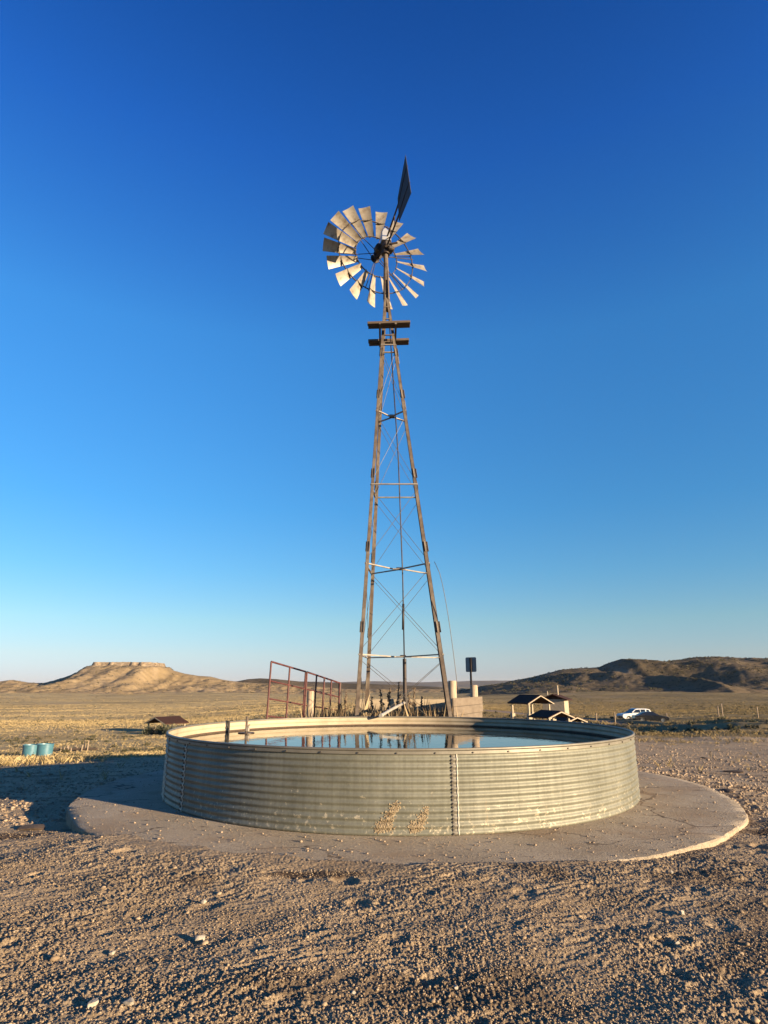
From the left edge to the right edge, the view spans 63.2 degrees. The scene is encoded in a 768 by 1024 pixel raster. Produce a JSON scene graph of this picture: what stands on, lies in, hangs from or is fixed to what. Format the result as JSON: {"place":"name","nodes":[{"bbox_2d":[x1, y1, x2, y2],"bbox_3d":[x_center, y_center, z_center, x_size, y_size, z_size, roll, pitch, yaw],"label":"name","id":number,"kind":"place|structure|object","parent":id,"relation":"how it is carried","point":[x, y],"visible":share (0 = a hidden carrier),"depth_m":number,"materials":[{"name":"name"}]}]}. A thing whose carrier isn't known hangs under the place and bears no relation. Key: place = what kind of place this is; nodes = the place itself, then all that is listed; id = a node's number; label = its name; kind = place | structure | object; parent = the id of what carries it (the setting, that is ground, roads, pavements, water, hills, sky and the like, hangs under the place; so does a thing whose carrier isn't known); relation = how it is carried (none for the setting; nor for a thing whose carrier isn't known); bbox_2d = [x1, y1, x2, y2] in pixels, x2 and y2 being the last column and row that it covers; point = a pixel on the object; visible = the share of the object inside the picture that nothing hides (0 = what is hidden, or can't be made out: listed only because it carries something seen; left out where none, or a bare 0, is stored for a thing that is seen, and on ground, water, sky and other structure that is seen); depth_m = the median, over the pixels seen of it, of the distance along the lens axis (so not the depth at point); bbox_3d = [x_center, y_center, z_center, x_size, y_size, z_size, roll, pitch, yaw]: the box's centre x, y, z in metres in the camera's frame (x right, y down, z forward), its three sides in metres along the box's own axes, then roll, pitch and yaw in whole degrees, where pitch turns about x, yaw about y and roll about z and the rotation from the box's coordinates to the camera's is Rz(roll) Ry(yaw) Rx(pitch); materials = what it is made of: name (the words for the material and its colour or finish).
{"place":"outdoors","nodes":[
{"label":"outdoors","id":0,"kind":"place"},
{"bbox_2d":[0,662,465,694],"bbox_3d":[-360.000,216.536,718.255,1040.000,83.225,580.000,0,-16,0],"label":"mesa hill","id":1,"kind":"structure","parent":0,"point":[158,673],"depth_m":665.13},
{"bbox_2d":[0,662,363,693],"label":"mesa scrub","id":2,"kind":"object","parent":1,"relation":"on","point":[154,680],"visible":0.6,"depth_m":662.12,"materials":[{"name":"plant"}]},
{"bbox_2d":[236,678,442,688],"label":"hill","id":3,"kind":"structure","parent":0,"point":[335,685],"depth_m":844.01,"materials":[{"name":"brown soil"}]},
{"bbox_2d":[0,687,767,1023],"bbox_3d":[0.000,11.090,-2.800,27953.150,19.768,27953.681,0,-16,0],"label":"ground","id":4,"kind":"structure","parent":0,"point":[20,891],"depth_m":4.51,"materials":[{"name":"brown soil"}]},
{"bbox_2d":[22,744,37,756],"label":"water tub","id":5,"kind":"object","parent":4,"relation":"on","point":[29,749],"visible":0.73,"depth_m":53.00,"materials":[{"name":"teal metal"}]},
{"bbox_2d":[16,824,44,829],"bbox_3d":[-4.410,3.964,7.833,0.341,0.070,0.251,0,-16,0],"label":"dung heap","id":6,"kind":"object","parent":4,"relation":"on","point":[34,827],"visible":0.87,"depth_m":7.78,"materials":[{"name":"brown"}]},
{"bbox_2d":[37,743,54,755],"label":"water tub","id":7,"kind":"object","parent":4,"relation":"on","point":[45,749],"visible":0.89,"depth_m":53.26,"materials":[{"name":"teal metal"}]},
{"bbox_2d":[53,740,97,751],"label":"stake fence","id":8,"kind":"object","parent":4,"relation":"on","point":[77,748],"visible":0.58,"depth_m":62.22,"materials":[{"name":"brown wood"}]},
{"bbox_2d":[87,998,98,1008],"bbox_3d":[-1.526,2.572,3.265,0.057,0.036,0.046,9,-18,-30],"label":"stone","id":9,"kind":"object","parent":4,"relation":"on","point":[93,1003],"visible":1,"depth_m":3.25,"materials":[{"name":"stone"}]},
{"bbox_2d":[122,997,133,1005],"bbox_3d":[-1.334,2.577,3.272,0.074,0.042,0.056,-9,-18,30],"label":"stone","id":10,"kind":"object","parent":4,"relation":"on","point":[129,1001],"visible":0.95,"depth_m":3.25,"materials":[{"name":"stone"}]},
{"bbox_2d":[141,723,154,734],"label":"bush","id":11,"kind":"object","parent":4,"relation":"on","point":[150,730],"visible":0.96,"depth_m":91.49,"materials":[{"name":"green plant"}]},
{"bbox_2d":[155,723,169,734],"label":"bush","id":12,"kind":"object","parent":4,"relation":"on","point":[159,729],"visible":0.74,"depth_m":90.47,"materials":[{"name":"green plant"}]},
{"bbox_2d":[144,716,188,728],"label":"picnic shelter","id":13,"kind":"object","parent":4,"relation":"on","point":[167,720],"visible":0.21,"depth_m":94.25,"materials":[{"name":"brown wood"}]},
{"bbox_2d":[163,723,175,734],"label":"bush","id":14,"kind":"object","parent":4,"relation":"on","point":[166,729],"visible":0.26,"depth_m":88.88,"materials":[{"name":"green plant"}]},
{"bbox_2d":[195,935,204,941],"bbox_3d":[-1.205,2.793,4.080,0.068,0.050,0.063,0,-16,0],"label":"stone","id":15,"kind":"object","parent":4,"relation":"on","point":[199,938],"visible":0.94,"depth_m":4.06,"materials":[{"name":"stone"}]},
{"bbox_2d":[306,691,313,717],"bbox_3d":[-2.050,5.939,17.188,0.200,1.940,0.195,0,-16,0],"label":"wood post","id":16,"kind":"object","parent":4,"relation":"on","point":[310,700],"visible":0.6,"depth_m":17.30,"materials":[{"name":"beige wood"}]},
{"bbox_2d":[338,682,341,715],"bbox_3d":[-1.360,6.380,19.038,0.100,2.280,0.095,0,-16,0],"label":"gate post","id":17,"kind":"object","parent":4,"relation":"on","point":[340,694],"visible":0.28,"depth_m":19.24,"materials":[{"name":"metal"}]},
{"bbox_2d":[266,661,340,718],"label":"pipe gate","id":18,"kind":"structure","parent":17,"relation":"attached to","point":[304,693],"depth_m":17.19,"materials":[{"name":"brown metal"}]},
{"bbox_2d":[341,692,347,715],"bbox_3d":[-1.112,5.874,17.235,0.244,1.734,0.193,15,-21,-43],"label":"weed stalk","id":19,"kind":"object","parent":4,"relation":"on","point":[345,701],"visible":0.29,"depth_m":17.40,"materials":[{"name":"brown plant"}]},
{"bbox_2d":[368,697,373,715],"bbox_3d":[-0.344,5.652,16.470,0.216,1.498,0.207,6,-16,-19],"label":"weed stalk","id":20,"kind":"object","parent":4,"relation":"on","point":[371,706],"visible":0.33,"depth_m":16.62,"materials":[{"name":"brown plant"}]},
{"bbox_2d":[295,695,463,717],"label":"weeds","id":21,"kind":"object","parent":4,"relation":"on","point":[333,713],"visible":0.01,"depth_m":16.03,"materials":[{"name":"brown plant"}]},
{"bbox_2d":[379,689,384,712],"bbox_3d":[-0.028,5.523,16.401,0.202,1.663,0.235,9,-18,-29],"label":"weed stalk","id":22,"kind":"object","parent":4,"relation":"on","point":[381,703],"visible":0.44,"depth_m":16.55,"materials":[{"name":"brown plant"}]},
{"bbox_2d":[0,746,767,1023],"bbox_3d":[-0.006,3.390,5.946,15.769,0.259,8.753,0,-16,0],"label":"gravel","id":23,"kind":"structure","parent":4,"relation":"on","point":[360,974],"depth_m":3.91,"materials":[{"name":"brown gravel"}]},
{"bbox_2d":[0,692,767,731],"bbox_3d":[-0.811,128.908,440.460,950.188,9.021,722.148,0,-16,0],"label":"grass","id":24,"kind":"structure","parent":4,"relation":"on","point":[353,704],"depth_m":170.05,"materials":[{"name":"beige plant"}]},
{"bbox_2d":[0,707,767,780],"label":"dry grass","id":25,"kind":"structure","parent":4,"relation":"on","point":[18,759],"depth_m":49.88,"materials":[{"name":"beige plant"}]},
{"bbox_2d":[0,725,767,826],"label":"clods","id":26,"kind":"object","parent":4,"relation":"on","point":[122,773],"visible":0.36,"depth_m":12.88,"materials":[{"name":"soil"}]},
{"bbox_2d":[0,691,767,756],"bbox_3d":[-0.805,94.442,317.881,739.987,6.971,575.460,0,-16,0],"label":"sage scrub","id":27,"kind":"object","parent":4,"relation":"on","point":[159,748],"visible":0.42,"depth_m":78.83,"materials":[{"name":"plant"}]},
{"bbox_2d":[0,732,767,796],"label":"lumps","id":28,"kind":"object","parent":4,"relation":"on","point":[662,771],"visible":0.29,"depth_m":15.15,"materials":[{"name":"soil"}]},
{"bbox_2d":[386,688,390,712],"bbox_3d":[0.105,5.807,17.261,0.171,1.810,0.270,-11,-19,35],"label":"weed stalk","id":29,"kind":"object","parent":4,"relation":"on","point":[389,697],"visible":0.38,"depth_m":17.43,"materials":[{"name":"brown plant"}]},
{"bbox_2d":[323,155,458,716],"bbox_3d":[0.561,-2.118,18.481,3.622,17.459,3.767,-14,-21,41],"label":"windmill","id":30,"kind":"object","parent":4,"relation":"on","point":[384,248],"visible":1,"depth_m":18.84,"materials":[{"name":"metal"}]},
{"bbox_2d":[379,701,404,717],"bbox_3d":[0.223,4.806,15.220,0.088,0.298,2.385,-4,-16,14],"label":"outlet pipe","id":31,"kind":"object","parent":30,"relation":"attached to","point":[381,715],"visible":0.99,"depth_m":14.86,"materials":[{"name":"white plastic"}]},
{"bbox_2d":[396,681,400,713],"bbox_3d":[0.360,5.326,16.151,0.177,1.820,0.258,-7,-17,22],"label":"weed stalk","id":32,"kind":"object","parent":4,"relation":"on","point":[398,701],"visible":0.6,"depth_m":16.28,"materials":[{"name":"brown plant"}]},
{"bbox_2d":[407,693,411,712],"bbox_3d":[0.653,5.591,16.478,0.227,1.579,0.216,8,-17,-27],"label":"weed stalk","id":33,"kind":"object","parent":4,"relation":"on","point":[409,701],"visible":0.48,"depth_m":16.64,"materials":[{"name":"brown plant"}]},
{"bbox_2d":[355,699,467,716],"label":"wall","id":34,"kind":"structure","parent":4,"relation":"on","point":[376,702],"depth_m":18.53,"materials":[{"name":"beige concrete"}]},
{"bbox_2d":[411,688,416,715],"bbox_3d":[0.823,5.737,17.092,0.155,1.781,0.214,11,-19,-36],"label":"weed stalk","id":35,"kind":"object","parent":4,"relation":"on","point":[413,701],"visible":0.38,"depth_m":17.23,"materials":[{"name":"brown plant"}]},
{"bbox_2d":[419,696,422,715],"bbox_3d":[0.994,5.703,16.667,0.172,1.514,0.323,-11,-19,34],"label":"weed stalk","id":36,"kind":"object","parent":4,"relation":"on","point":[421,709],"visible":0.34,"depth_m":16.80,"materials":[{"name":"brown plant"}]},
{"bbox_2d":[448,681,482,716],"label":"concrete wall","id":37,"kind":"structure","parent":4,"relation":"on","point":[474,703],"depth_m":16.84,"materials":[{"name":"beige concrete"}]},
{"bbox_2d":[465,657,476,684],"bbox_3d":[2.966,6.601,20.980,0.420,3.349,0.053,-12,-19,36],"label":"solar panel","id":38,"kind":"object","parent":4,"relation":"on","point":[471,667],"visible":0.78,"depth_m":21.34,"materials":[{"name":"glass"}]},
{"bbox_2d":[507,694,553,719],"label":"picnic shelter","id":39,"kind":"object","parent":4,"relation":"on","point":[525,699],"visible":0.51,"depth_m":81.89,"materials":[{"name":"brown wood"}]},
{"bbox_2d":[528,710,574,721],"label":"picnic shelter","id":40,"kind":"object","parent":4,"relation":"on","point":[548,714],"visible":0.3,"depth_m":67.85,"materials":[{"name":"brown wood"}]},
{"bbox_2d":[543,685,571,717],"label":"toilet hut","id":41,"kind":"object","parent":4,"relation":"on","point":[559,701],"visible":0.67,"depth_m":86.86,"materials":[{"name":"white paint"}]},
{"bbox_2d":[554,716,587,722],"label":"picnic shelter","id":42,"kind":"object","parent":4,"relation":"on","point":[577,719],"visible":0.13,"depth_m":71.47,"materials":[{"name":"brown wood"}]},
{"bbox_2d":[617,708,650,718],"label":"parked suv","id":43,"kind":"object","parent":4,"relation":"on","point":[629,713],"visible":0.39,"depth_m":90.79,"materials":[{"name":"white paint"}]},
{"bbox_2d":[631,711,668,721],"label":"parked sedan","id":44,"kind":"object","parent":4,"relation":"on","point":[650,716],"visible":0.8,"depth_m":84.84,"materials":[{"name":"black paint"}]},
{"bbox_2d":[596,704,758,723],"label":"wire fence","id":45,"kind":"object","parent":4,"relation":"on","point":[722,711],"visible":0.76,"depth_m":87.66,"materials":[{"name":"brown wood"}]},
{"bbox_2d":[720,788,732,792],"bbox_3d":[5.578,4.542,10.154,0.184,0.073,0.354,-4,-16,15],"label":"dung heap","id":46,"kind":"object","parent":4,"relation":"on","point":[727,790],"visible":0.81,"depth_m":10.08,"materials":[{"name":"brown"}]},
{"bbox_2d":[724,770,743,772],"bbox_3d":[8.155,6.064,14.537,0.294,0.106,0.426,15,-21,-43],"label":"dung heap","id":47,"kind":"object","parent":4,"relation":"on","point":[736,771],"visible":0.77,"depth_m":14.47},
{"bbox_2d":[0,0,767,682],"label":"sky","id":48,"kind":"structure","parent":0,"point":[189,384],"materials":[{"name":"blue"}]},
{"bbox_2d":[300,680,508,686],"bbox_3d":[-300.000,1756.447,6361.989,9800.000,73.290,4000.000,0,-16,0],"label":"ridge","id":49,"kind":"structure","parent":0,"point":[459,683],"depth_m":5800.89,"materials":[{"name":"brown soil"}]},
{"bbox_2d":[66,770,748,864],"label":"concrete slab","id":50,"kind":"structure","parent":0,"point":[103,798],"depth_m":6.97,"materials":[{"name":"grey concrete"}]},
{"bbox_2d":[161,716,639,835],"bbox_3d":[0.250,4.116,10.585,7.581,0.920,7.581,0,-16,0],"label":"stock tank","id":51,"kind":"object","parent":50,"relation":"on","point":[407,791],"visible":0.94,"depth_m":7.25,"materials":[{"name":"metal"}]},
{"bbox_2d":[238,716,253,733],"bbox_3d":[-2.640,4.195,11.964,0.306,0.530,0.306,0,-16,0],"label":"float valve","id":52,"kind":"object","parent":51,"relation":"attached to","point":[247,729],"visible":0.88,"depth_m":11.94,"materials":[{"name":"metal"}]},
{"bbox_2d":[186,725,614,747],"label":"water","id":53,"kind":"structure","parent":51,"relation":"in","point":[394,736],"depth_m":10.96,"materials":[{"name":"blue liquid"}]},
{"bbox_2d":[70,773,745,863],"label":"slab crumbs","id":54,"kind":"object","parent":50,"relation":"on","point":[429,837],"visible":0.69,"depth_m":6.76,"materials":[{"name":"soil"}]},
{"bbox_2d":[457,656,767,695],"bbox_3d":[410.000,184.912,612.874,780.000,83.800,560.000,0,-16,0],"label":"scrub hills","id":55,"kind":"structure","parent":0,"point":[633,682],"depth_m":525.99,"materials":[{"name":"brown soil"}]},
{"bbox_2d":[458,656,767,692],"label":"hill scrub","id":56,"kind":"object","parent":55,"relation":"on","point":[722,660],"visible":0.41,"depth_m":553.97,"materials":[{"name":"plant"}]}
]}

